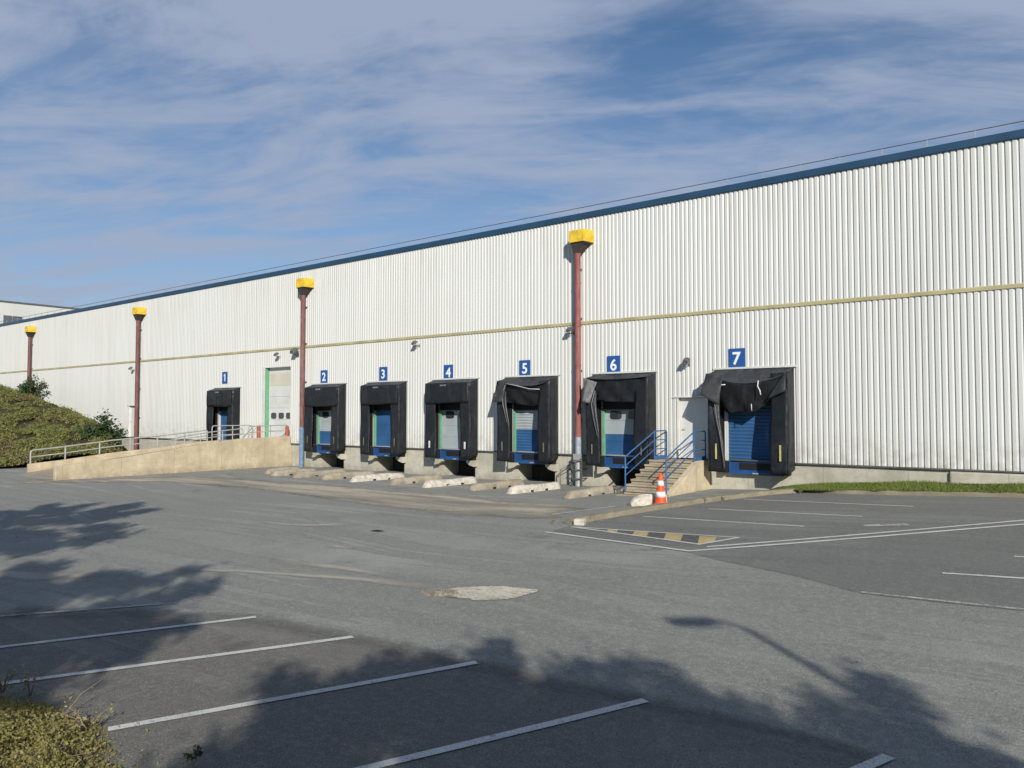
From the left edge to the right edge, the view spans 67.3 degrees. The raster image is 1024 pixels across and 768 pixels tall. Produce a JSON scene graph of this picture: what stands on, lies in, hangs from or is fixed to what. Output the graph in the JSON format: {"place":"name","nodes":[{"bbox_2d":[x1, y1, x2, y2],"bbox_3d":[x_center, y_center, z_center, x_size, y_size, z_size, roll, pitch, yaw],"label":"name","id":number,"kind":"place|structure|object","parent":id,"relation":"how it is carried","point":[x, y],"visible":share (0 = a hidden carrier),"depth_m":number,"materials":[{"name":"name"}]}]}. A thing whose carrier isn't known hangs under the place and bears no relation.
{"place":"outdoors","nodes":[
{"label":"outdoors","id":0,"kind":"place"},
{"bbox_2d":[0,389,115,466],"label":"earth bank","id":1,"kind":"structure","parent":0,"point":[20,424],"depth_m":44.99,"materials":[{"name":"green plant"}]},
{"bbox_2d":[16,374,51,399],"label":"bush","id":2,"kind":"object","parent":1,"relation":"on","point":[28,386],"visible":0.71,"depth_m":53.71,"materials":[{"name":"green plant"}]},
{"bbox_2d":[0,389,120,464],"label":"dry growth","id":3,"kind":"object","parent":1,"relation":"on","point":[10,441],"visible":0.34,"depth_m":41.64,"materials":[{"name":"brown plant"}]},
{"bbox_2d":[0,384,127,466],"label":"ground cover","id":4,"kind":"object","parent":1,"relation":"on","point":[55,431],"visible":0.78,"depth_m":43.95,"materials":[{"name":"green plant"}]},
{"bbox_2d":[72,407,128,456],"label":"bush","id":5,"kind":"object","parent":1,"relation":"on","point":[106,425],"visible":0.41,"depth_m":44.44,"materials":[{"name":"green plant"}]},
{"bbox_2d":[0,441,1023,767],"bbox_3d":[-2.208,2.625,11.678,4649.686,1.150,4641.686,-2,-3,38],"label":"ground","id":6,"kind":"structure","parent":0,"point":[626,619],"depth_m":10.69,"materials":[{"name":"grey asphalt"}]},
{"bbox_2d":[0,718,42,749],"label":"planting bed","id":7,"kind":"object","parent":6,"relation":"on","point":[25,739],"visible":0.04,"depth_m":6.26,"materials":[{"name":"soil"}]},
{"bbox_2d":[0,691,116,767],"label":"cover twigs","id":8,"kind":"object","parent":7,"relation":"on","point":[44,738],"visible":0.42,"depth_m":5.90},
{"bbox_2d":[0,695,131,767],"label":"dry leaves","id":9,"kind":"object","parent":7,"relation":"on","point":[12,727],"visible":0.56,"depth_m":6.01,"materials":[{"name":"brown plant"}]},
{"bbox_2d":[0,681,161,767],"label":"ground cover","id":10,"kind":"object","parent":7,"relation":"on","point":[17,711],"visible":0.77,"depth_m":6.04,"materials":[{"name":"green plant"}]},
{"bbox_2d":[0,300,80,323],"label":"office block","id":11,"kind":"structure","parent":6,"relation":"on","point":[11,310],"depth_m":100.55,"materials":[{"name":"grey metal"}]},
{"bbox_2d":[0,569,83,579],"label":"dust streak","id":12,"kind":"object","parent":6,"relation":"on","point":[28,575],"visible":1,"depth_m":13.02,"materials":[{"name":"grey"}]},
{"bbox_2d":[19,436,291,479],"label":"loading ramp","id":13,"kind":"structure","parent":6,"relation":"on","point":[245,453],"depth_m":36.59,"materials":[{"name":"beige concrete"}]},
{"bbox_2d":[29,430,207,463],"bbox_3d":[-19.355,3.069,38.659,0.070,1.415,8.770,-2,-3,38],"label":"ramp railing","id":14,"kind":"object","parent":13,"relation":"on","point":[129,444],"visible":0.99,"depth_m":38.21,"materials":[{"name":"grey metal"}]},
{"bbox_2d":[175,428,243,448],"bbox_3d":[-14.569,2.617,37.210,0.052,0.908,3.552,-2,-3,38],"label":"ramp railing","id":15,"kind":"object","parent":13,"relation":"on","point":[242,433],"visible":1,"depth_m":37.15,"materials":[{"name":"metal"}]},
{"bbox_2d":[211,425,252,442],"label":"ramp railing","id":16,"kind":"object","parent":13,"relation":"on","point":[232,430],"visible":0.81,"depth_m":41.57,"materials":[{"name":"metal"}]},
{"bbox_2d":[248,425,287,437],"bbox_3d":[-12.579,2.441,39.757,0.052,0.673,2.402,-2,-3,38],"label":"ramp railing","id":17,"kind":"object","parent":13,"relation":"on","point":[270,431],"visible":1,"depth_m":39.65,"materials":[{"name":"metal"}]},
{"bbox_2d":[264,467,299,473],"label":"wheel guide","id":18,"kind":"object","parent":6,"relation":"on","point":[270,471],"visible":0.55,"depth_m":35.42,"materials":[{"name":"concrete"}]},
{"bbox_2d":[270,468,316,475],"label":"wheel guide","id":19,"kind":"object","parent":6,"relation":"on","point":[288,472],"visible":0.73,"depth_m":34.16,"materials":[{"name":"concrete"}]},
{"bbox_2d":[190,568,399,584],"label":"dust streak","id":20,"kind":"object","parent":6,"relation":"on","point":[321,576],"visible":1,"depth_m":12.76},
{"bbox_2d":[25,476,577,517],"bbox_3d":[-8.893,3.728,27.726,27.524,0.169,7.052,-1,-3,29],"label":"concrete apron","id":21,"kind":"object","parent":6,"relation":"on","point":[434,503],"visible":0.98,"depth_m":25.19,"materials":[{"name":"grey concrete"}]},
{"bbox_2d":[265,522,340,525],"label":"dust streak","id":22,"kind":"object","parent":6,"relation":"on","point":[303,524],"visible":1,"depth_m":19.03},
{"bbox_2d":[291,469,346,477],"bbox_3d":[-8.421,3.930,33.916,0.407,0.290,2.824,-2,-3,42],"label":"wheel guide","id":23,"kind":"object","parent":6,"relation":"on","point":[302,474],"visible":0.81,"depth_m":33.49,"materials":[{"name":"concrete"}]},
{"bbox_2d":[292,563,378,573],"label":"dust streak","id":24,"kind":"object","parent":6,"relation":"on","point":[344,568],"visible":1,"depth_m":13.39,"materials":[{"name":"grey"}]},
{"bbox_2d":[319,471,374,479],"bbox_3d":[-6.981,3.892,32.923,0.407,0.285,2.834,-2,-3,42],"label":"wheel guide","id":25,"kind":"object","parent":6,"relation":"on","point":[339,475],"visible":0.83,"depth_m":32.52,"materials":[{"name":"concrete"}]},
{"bbox_2d":[349,473,405,481],"bbox_3d":[-5.558,3.857,31.991,0.404,0.286,2.835,-2,-3,42],"label":"wheel guide","id":26,"kind":"object","parent":6,"relation":"on","point":[373,477],"visible":0.97,"depth_m":31.73,"materials":[{"name":"white concrete"}]},
{"bbox_2d":[388,475,443,484],"bbox_3d":[-3.790,3.811,30.773,0.404,0.283,2.833,-2,-3,42],"label":"wheel guide","id":27,"kind":"object","parent":6,"relation":"on","point":[410,480],"visible":0.82,"depth_m":30.47,"materials":[{"name":"concrete"}]},
{"bbox_2d":[0,612,870,767],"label":"bay surface","id":28,"kind":"object","parent":6,"relation":"on","point":[447,705],"visible":0.96,"depth_m":6.89,"materials":[{"name":"grey asphalt"}]},
{"bbox_2d":[0,666,20,692],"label":"weed","id":29,"kind":"object","parent":28,"relation":"on","point":[10,675],"visible":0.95,"depth_m":7.42,"materials":[{"name":"green plant"}]},
{"bbox_2d":[20,663,39,695],"bbox_3d":[-4.574,2.830,7.315,0.160,0.298,0.265,1,-3,-29],"label":"weed","id":30,"kind":"object","parent":28,"relation":"on","point":[27,681],"visible":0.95,"depth_m":7.27,"materials":[{"name":"green plant"}]},
{"bbox_2d":[62,680,100,713],"bbox_3d":[-3.859,2.814,6.782,0.209,0.275,0.502,0,-2,-1],"label":"weed","id":31,"kind":"object","parent":28,"relation":"on","point":[75,700],"visible":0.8,"depth_m":6.83,"materials":[{"name":"beige plant"}]},
{"bbox_2d":[55,706,111,729],"bbox_3d":[-3.571,2.820,6.443,0.316,0.227,0.368,-2,-3,38],"label":"weed","id":32,"kind":"object","parent":28,"relation":"on","point":[83,719],"visible":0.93,"depth_m":6.42,"materials":[{"name":"beige plant"}]},
{"bbox_2d":[0,602,175,616],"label":"bay marking","id":33,"kind":"object","parent":28,"relation":"on","point":[87,609],"visible":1,"depth_m":10.60,"materials":[{"name":"white paint"}]},
{"bbox_2d":[0,616,256,647],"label":"bay marking","id":34,"kind":"object","parent":28,"relation":"on","point":[45,641],"visible":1,"depth_m":9.42,"materials":[{"name":"white paint"}]},
{"bbox_2d":[2,636,353,684],"bbox_3d":[-3.654,2.980,8.295,3.914,0.022,0.100,1,-2,-26],"label":"bay marking","id":35,"kind":"object","parent":28,"relation":"on","point":[166,661],"visible":0.92,"depth_m":8.30,"materials":[{"name":"white paint"}]},
{"bbox_2d":[183,744,202,764],"bbox_3d":[-2.390,2.795,5.789,0.128,0.193,0.160,0,-2,-4],"label":"weed","id":36,"kind":"object","parent":28,"relation":"on","point":[189,756],"visible":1,"depth_m":5.78,"materials":[{"name":"green plant"}]},
{"bbox_2d":[108,661,477,730],"bbox_3d":[-1.883,2.920,7.304,3.457,0.020,0.100,1,-3,-29],"label":"bay marking","id":37,"kind":"object","parent":28,"relation":"on","point":[127,725],"visible":1,"depth_m":7.16,"materials":[{"name":"white paint"}]},
{"bbox_2d":[354,698,648,767],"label":"bay marking","id":38,"kind":"object","parent":28,"relation":"on","point":[392,761],"visible":1,"depth_m":6.25,"materials":[{"name":"white paint"}]},
{"bbox_2d":[850,754,894,767],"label":"bay marking","id":39,"kind":"object","parent":28,"relation":"on","point":[883,758],"visible":1,"depth_m":5.71,"materials":[{"name":"white paint"}]},
{"bbox_2d":[421,588,457,595],"bbox_3d":[-1.068,3.062,11.344,0.615,0.062,0.361,0,-2,6],"label":"rubble","id":40,"kind":"object","parent":6,"relation":"on","point":[424,592],"visible":1,"depth_m":11.28,"materials":[{"name":"stone"}]},
{"bbox_2d":[422,476,477,487],"bbox_3d":[-2.357,3.769,29.657,0.405,0.286,2.822,-2,-3,42],"label":"wheel guide","id":41,"kind":"object","parent":6,"relation":"on","point":[447,482],"visible":0.98,"depth_m":29.40,"materials":[{"name":"white concrete"}]},
{"bbox_2d":[436,586,537,599],"bbox_3d":[-0.418,3.066,11.363,1.300,0.030,1.106,-2,-3,38],"label":"concrete patch","id":42,"kind":"object","parent":6,"relation":"on","point":[489,592],"visible":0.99,"depth_m":11.30,"materials":[{"name":"beige concrete"}]},
{"bbox_2d":[467,479,524,490],"bbox_3d":[-0.541,3.722,28.499,0.406,0.291,2.931,-2,-3,42],"label":"wheel guide","id":43,"kind":"object","parent":6,"relation":"on","point":[494,485],"visible":0.96,"depth_m":28.24,"materials":[{"name":"concrete"}]},
{"bbox_2d":[0,129,1023,489],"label":"warehouse","id":44,"kind":"structure","parent":6,"relation":"on","point":[876,303],"depth_m":27.31,"materials":[{"name":"white metal"}]},
{"bbox_2d":[24,326,35,380],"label":"downpipe","id":45,"kind":"object","parent":44,"relation":"attached to","point":[29,331],"visible":0.48,"depth_m":61.69,"materials":[{"name":"red metal"}]},
{"bbox_2d":[130,406,134,436],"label":"personnel door","id":46,"kind":"structure","parent":44,"relation":"in","point":[132,407],"depth_m":51.69,"materials":[{"name":"metal"}]},
{"bbox_2d":[132,307,145,449],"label":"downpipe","id":47,"kind":"object","parent":44,"relation":"attached to","point":[138,313],"visible":0.98,"depth_m":50.60,"materials":[{"name":"red metal"}]},
{"bbox_2d":[206,388,239,440],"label":"dock shelter","id":48,"kind":"object","parent":44,"relation":"attached to","point":[228,398],"visible":0.91,"depth_m":43.71,"materials":[{"name":"rubber"}]},
{"bbox_2d":[220,411,226,439],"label":"loading door","id":49,"kind":"structure","parent":44,"relation":"in","point":[223,413],"depth_m":44.94,"materials":[{"name":"metal"}]},
{"bbox_2d":[222,372,227,382],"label":"number sign","id":50,"kind":"object","parent":44,"relation":"attached to","point":[224,377],"visible":1,"depth_m":44.66,"materials":[{"name":"metal"}]},
{"bbox_2d":[269,367,290,436],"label":"roller door","id":51,"kind":"structure","parent":44,"relation":"in","point":[279,378],"depth_m":41.76,"materials":[{"name":"white metal"}]},
{"bbox_2d":[296,278,313,466],"bbox_3d":[-10.755,-0.576,39.704,0.857,9.740,0.575,-2,-3,38],"label":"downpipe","id":52,"kind":"object","parent":44,"relation":"attached to","point":[304,286],"visible":0.96,"depth_m":39.73,"materials":[{"name":"red metal"}]},
{"bbox_2d":[320,370,327,382],"bbox_3d":[-9.553,-0.366,39.094,0.550,0.670,0.023,-2,-3,38],"label":"number sign","id":53,"kind":"object","parent":44,"relation":"attached to","point":[323,376],"visible":1,"depth_m":39.08,"materials":[{"name":"metal"}]},
{"bbox_2d":[304,384,345,452],"bbox_3d":[-9.395,1.707,38.561,2.657,3.410,0.605,-2,-3,38],"label":"dock shelter","id":54,"kind":"object","parent":44,"relation":"attached to","point":[333,396],"visible":1,"depth_m":38.01,"materials":[{"name":"rubber"}]},
{"bbox_2d":[320,411,330,443],"bbox_3d":[-9.066,1.775,38.882,2.020,2.498,0.070,-2,-3,38],"label":"loading door","id":55,"kind":"structure","parent":44,"relation":"in","point":[325,416],"depth_m":39.19,"materials":[{"name":"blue metal"}]},
{"bbox_2d":[312,443,344,453],"bbox_3d":[-9.155,3.256,38.711,2.200,0.485,0.500,-2,-3,38],"label":"dock leveller","id":56,"kind":"object","parent":44,"relation":"on","point":[321,448],"visible":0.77,"depth_m":38.87,"materials":[{"name":"blue paint"}]},
{"bbox_2d":[379,367,386,380],"bbox_3d":[-6.092,-0.473,36.382,0.550,0.670,0.023,-2,-3,38],"label":"number sign","id":57,"kind":"object","parent":44,"relation":"attached to","point":[382,373],"visible":1,"depth_m":36.38,"materials":[{"name":"metal"}]},
{"bbox_2d":[360,381,406,455],"bbox_3d":[-6.036,1.606,35.929,2.656,3.410,0.605,-2,-3,38],"label":"dock shelter","id":58,"kind":"object","parent":44,"relation":"attached to","point":[393,395],"visible":1,"depth_m":35.41,"materials":[{"name":"rubber"}]},
{"bbox_2d":[376,410,390,445],"bbox_3d":[-5.696,1.674,36.261,2.020,2.498,0.040,-2,-3,38],"label":"loading door","id":59,"kind":"structure","parent":44,"relation":"in","point":[383,417],"depth_m":36.55,"materials":[{"name":"blue metal"}]},
{"bbox_2d":[369,446,404,456],"bbox_3d":[-5.795,3.155,36.078,2.200,0.485,0.500,-2,-3,38],"label":"dock leveller","id":60,"kind":"object","parent":44,"relation":"on","point":[384,451],"visible":0.66,"depth_m":36.20,"materials":[{"name":"blue paint"}]},
{"bbox_2d":[444,365,452,379],"bbox_3d":[-2.795,-0.510,33.797,0.550,0.670,0.023,-2,-3,38],"label":"number sign","id":61,"kind":"object","parent":44,"relation":"attached to","point":[448,371],"visible":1,"depth_m":33.78,"materials":[{"name":"metal"}]},
{"bbox_2d":[442,410,459,448],"bbox_3d":[-2.306,1.571,33.586,2.000,2.498,0.070,-2,-3,38],"label":"loading door","id":62,"kind":"structure","parent":44,"relation":"in","point":[451,418],"depth_m":33.85,"materials":[{"name":"white metal"}]},
{"bbox_2d":[425,379,477,458],"bbox_3d":[-2.644,1.503,33.253,2.639,3.410,0.635,-2,-3,38],"label":"dock shelter","id":63,"kind":"object","parent":44,"relation":"attached to","point":[464,392],"visible":1,"depth_m":32.72,"materials":[{"name":"rubber"}]},
{"bbox_2d":[435,448,475,460],"bbox_3d":[-2.395,3.053,33.415,2.180,0.485,0.500,-2,-3,38],"label":"dock leveller","id":64,"kind":"object","parent":44,"relation":"on","point":[448,453],"visible":0.69,"depth_m":33.54,"materials":[{"name":"blue paint"}]},
{"bbox_2d":[0,121,1023,322],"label":"roof safety rail","id":65,"kind":"object","parent":44,"relation":"on","point":[572,209],"visible":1,"depth_m":29.17,"materials":[{"name":"grey metal"}]},
{"bbox_2d":[491,376,557,462],"bbox_3d":[0.479,1.397,30.656,2.795,3.423,0.872,-2,-3,38],"label":"dock shelter","id":66,"kind":"object","parent":44,"relation":"attached to","point":[541,392],"visible":1,"depth_m":30.48,"materials":[{"name":"rubber"}]},
{"bbox_2d":[519,360,529,374],"bbox_3d":[0.517,-0.633,31.203,0.550,0.670,0.023,-2,-3,38],"label":"number sign","id":67,"kind":"object","parent":44,"relation":"attached to","point":[524,367],"visible":1,"depth_m":31.20,"materials":[{"name":"metal"}]},
{"bbox_2d":[516,410,537,451],"bbox_3d":[0.962,1.477,31.037,1.990,2.491,0.052,-2,-3,38],"label":"loading door","id":68,"kind":"structure","parent":44,"relation":"in","point":[526,440],"depth_m":31.28,"materials":[{"name":"blue metal"}]},
{"bbox_2d":[509,451,555,464],"bbox_3d":[0.867,2.954,30.859,2.170,0.485,0.500,-2,-3,38],"label":"dock leveller","id":69,"kind":"object","parent":44,"relation":"on","point":[527,457],"visible":0.66,"depth_m":30.96,"materials":[{"name":"blue paint"}]},
{"bbox_2d":[569,228,593,485],"bbox_3d":[2.619,-0.989,29.225,0.857,9.720,0.575,-2,-3,38],"label":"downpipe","id":70,"kind":"object","parent":44,"relation":"attached to","point":[581,241],"visible":1,"depth_m":29.26,"materials":[{"name":"red metal"}]},
{"bbox_2d":[607,355,619,373],"bbox_3d":[3.780,-0.715,28.646,0.550,0.670,0.023,-2,-3,38],"label":"number sign","id":71,"kind":"object","parent":44,"relation":"attached to","point":[613,363],"visible":1,"depth_m":28.63,"materials":[{"name":"metal"}]},
{"bbox_2d":[581,372,655,467],"bbox_3d":[3.815,1.296,28.034,2.784,3.423,0.883,-2,-3,38],"label":"dock shelter","id":72,"kind":"object","parent":44,"relation":"attached to","point":[639,389],"visible":0.95,"depth_m":27.84,"materials":[{"name":"rubber"}]},
{"bbox_2d":[605,409,633,454],"bbox_3d":[4.297,1.373,28.413,1.980,2.498,0.070,-2,-3,38],"label":"loading door","id":73,"kind":"structure","parent":44,"relation":"in","point":[619,424],"depth_m":28.62,"materials":[{"name":"blue metal"}]},
{"bbox_2d":[600,454,644,468],"bbox_3d":[4.207,2.854,28.241,2.160,0.485,0.500,-2,-3,38],"label":"dock leveller","id":74,"kind":"object","parent":44,"relation":"on","point":[612,460],"visible":0.48,"depth_m":28.37,"materials":[{"name":"blue paint"}]},
{"bbox_2d":[680,398,706,458],"bbox_3d":[6.352,1.534,26.781,1.050,2.090,0.050,-2,-3,38],"label":"personnel door","id":75,"kind":"structure","parent":44,"relation":"in","point":[693,411],"depth_m":26.79,"materials":[{"name":"metal"}]},
{"bbox_2d":[729,348,744,366],"bbox_3d":[7.512,-0.856,25.723,0.550,0.670,0.023,-2,-3,38],"label":"number sign","id":76,"kind":"object","parent":44,"relation":"attached to","point":[736,357],"visible":1,"depth_m":25.71,"materials":[{"name":"blue metal"}]},
{"bbox_2d":[699,367,794,474],"bbox_3d":[7.622,1.180,25.021,2.873,3.423,0.932,-2,-3,38],"label":"dock shelter","id":77,"kind":"object","parent":44,"relation":"attached to","point":[749,391],"visible":1,"depth_m":24.86,"materials":[{"name":"rubber"}]},
{"bbox_2d":[728,403,770,459],"bbox_3d":[8.131,1.258,25.420,2.050,2.498,0.052,-2,-3,38],"label":"loading door","id":78,"kind":"structure","parent":44,"relation":"in","point":[742,445],"depth_m":25.54,"materials":[{"name":"blue metal"}]},
{"bbox_2d":[722,459,791,476],"bbox_3d":[8.036,2.739,25.242,2.230,0.485,0.500,-2,-3,38],"label":"dock leveller","id":79,"kind":"object","parent":44,"relation":"attached to","point":[748,467],"visible":0.59,"depth_m":25.29,"materials":[{"name":"blue paint"}]},
{"bbox_2d":[17,467,1016,764],"bbox_3d":[-0.706,3.468,23.768,36.902,0.378,19.566,-9,-10,77],"label":"grit","id":80,"kind":"object","parent":6,"relation":"on","point":[525,665],"visible":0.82,"depth_m":7.85,"materials":[{"name":"gravel"}]},
{"bbox_2d":[506,482,560,493],"bbox_3d":[0.801,3.679,27.375,0.406,0.289,2.817,-2,-3,42],"label":"wheel guide","id":81,"kind":"object","parent":6,"relation":"on","point":[518,489],"visible":0.99,"depth_m":27.09,"materials":[{"name":"white concrete"}]},
{"bbox_2d":[571,458,586,486],"bbox_3d":[2.500,3.349,29.217,0.490,1.050,0.562,-2,-3,38],"label":"pipe guard","id":82,"kind":"object","parent":6,"relation":"on","point":[580,469],"visible":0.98,"depth_m":29.02,"materials":[{"name":"grey metal"}]},
{"bbox_2d":[563,486,616,498],"bbox_3d":[2.600,3.543,25.333,0.406,0.289,2.731,-2,-3,42],"label":"wheel guide","id":83,"kind":"object","parent":6,"relation":"on","point":[590,491],"visible":0.95,"depth_m":25.06,"materials":[{"name":"concrete"}]},
{"bbox_2d":[628,494,666,505],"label":"wheel guide","id":84,"kind":"object","parent":6,"relation":"on","point":[643,499],"visible":0.67,"depth_m":21.46,"materials":[{"name":"white concrete"}]},
{"bbox_2d":[653,473,666,503],"bbox_3d":[4.106,2.906,21.252,0.400,0.862,0.400,0,-2,8],"label":"traffic cone","id":85,"kind":"object","parent":6,"relation":"on","point":[660,496],"visible":0.86,"depth_m":21.16,"materials":[{"name":"orange plastic"}]},
{"bbox_2d":[616,458,709,496],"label":"concrete stairs","id":86,"kind":"structure","parent":6,"relation":"on","point":[685,476],"depth_m":25.36,"materials":[{"name":"beige concrete"}]},
{"bbox_2d":[624,430,667,490],"bbox_3d":[4.565,2.539,26.034,0.048,1.924,2.978,-2,-3,38],"label":"stair railing","id":87,"kind":"object","parent":86,"relation":"on","point":[659,456],"visible":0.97,"depth_m":26.20,"materials":[{"name":"blue metal"}]},
{"bbox_2d":[665,430,705,493],"bbox_3d":[5.706,2.505,25.140,0.048,1.924,2.978,-2,-3,38],"label":"stair railing","id":88,"kind":"object","parent":86,"relation":"on","point":[694,457],"visible":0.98,"depth_m":25.27,"materials":[{"name":"blue metal"}]},
{"bbox_2d":[565,488,817,524],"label":"kerb","id":89,"kind":"structure","parent":6,"relation":"on","point":[630,511],"depth_m":20.84,"materials":[{"name":"concrete"}]},
{"bbox_2d":[554,492,1023,610],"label":"car park surface","id":90,"kind":"object","parent":6,"relation":"on","point":[915,565],"visible":1,"depth_m":14.78,"materials":[{"name":"grey asphalt"}]},
{"bbox_2d":[573,518,585,524],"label":"kerb end block","id":91,"kind":"structure","parent":90,"relation":"on","point":[579,521],"depth_m":17.87,"materials":[{"name":"white concrete"}]},
{"bbox_2d":[546,532,686,550],"bbox_3d":[2.002,3.163,15.550,0.110,0.083,3.778,2,-3,-42],"label":"lane marking","id":92,"kind":"object","parent":90,"relation":"on","point":[619,541],"visible":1,"depth_m":15.39,"materials":[{"name":"white paint"}]},
{"bbox_2d":[572,526,697,543],"bbox_3d":[2.479,3.174,16.219,0.090,0.081,3.615,2,-3,-38],"label":"lane marking","id":93,"kind":"object","parent":90,"relation":"on","point":[638,535],"visible":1,"depth_m":16.05,"materials":[{"name":"white paint"}]},
{"bbox_2d":[592,528,698,542],"bbox_3d":[2.853,3.167,16.250,0.776,0.073,2.992,2,-3,-43],"label":"hatch marking","id":94,"kind":"object","parent":90,"relation":"on","point":[693,538],"visible":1,"depth_m":15.91,"materials":[{"name":"paint"}]},
{"bbox_2d":[581,527,729,536],"bbox_3d":[2.951,3.169,16.517,3.897,0.115,0.070,-2,-3,35],"label":"lane marking","id":95,"kind":"object","parent":90,"relation":"on","point":[659,532],"visible":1,"depth_m":16.35,"materials":[{"name":"white paint"}]},
{"bbox_2d":[607,529,716,543],"bbox_3d":[2.949,3.145,15.954,2.648,0.074,0.887,-2,-3,38],"label":"hatch marking","id":96,"kind":"object","parent":90,"relation":"on","point":[702,539],"visible":1,"depth_m":15.71,"materials":[{"name":"yellow paint"}]},
{"bbox_2d":[642,516,796,525],"bbox_3d":[4.748,3.159,17.755,3.950,0.130,0.090,-2,-3,40],"label":"bay marking","id":97,"kind":"object","parent":90,"relation":"on","point":[723,521],"visible":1,"depth_m":17.62,"materials":[{"name":"white paint"}]},
{"bbox_2d":[720,509,861,516],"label":"bay marking","id":98,"kind":"object","parent":90,"relation":"on","point":[787,512],"visible":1,"depth_m":18.73,"materials":[{"name":"white paint"}]},
{"bbox_2d":[748,499,899,505],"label":"bay marking","id":99,"kind":"object","parent":90,"relation":"on","point":[826,502],"visible":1,"depth_m":20.47,"materials":[{"name":"white paint"}]},
{"bbox_2d":[687,523,1023,550],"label":"lane marking","id":100,"kind":"object","parent":90,"relation":"on","point":[854,538],"visible":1,"depth_m":14.81,"materials":[{"name":"white paint"}]},
{"bbox_2d":[707,520,1023,546],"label":"lane marking","id":101,"kind":"object","parent":90,"relation":"on","point":[861,534],"visible":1,"depth_m":15.22,"materials":[{"name":"white paint"}]},
{"bbox_2d":[865,523,908,525],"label":"lane marking","id":102,"kind":"object","parent":90,"relation":"on","point":[885,525],"visible":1,"depth_m":16.21,"materials":[{"name":"white paint"}]},
{"bbox_2d":[860,591,1023,609],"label":"lane marking","id":103,"kind":"object","parent":90,"relation":"on","point":[938,600],"visible":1,"depth_m":10.19,"materials":[{"name":"white paint"}]},
{"bbox_2d":[943,572,1023,578],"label":"bay marking","id":104,"kind":"object","parent":90,"relation":"on","point":[983,575],"visible":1,"depth_m":11.45,"materials":[{"name":"white paint"}]},
{"bbox_2d":[818,490,1023,497],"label":"kerb","id":105,"kind":"structure","parent":6,"relation":"on","point":[963,494],"depth_m":21.23,"materials":[{"name":"concrete"}]},
{"bbox_2d":[0,0,1023,307],"label":"sky","id":106,"kind":"structure","parent":0,"point":[146,146],"materials":[{"name":"blue"}]},
{"bbox_2d":[769,480,1023,493],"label":"grass","id":107,"kind":"structure","parent":0,"point":[909,486],"depth_m":21.93,"materials":[{"name":"green plant"}]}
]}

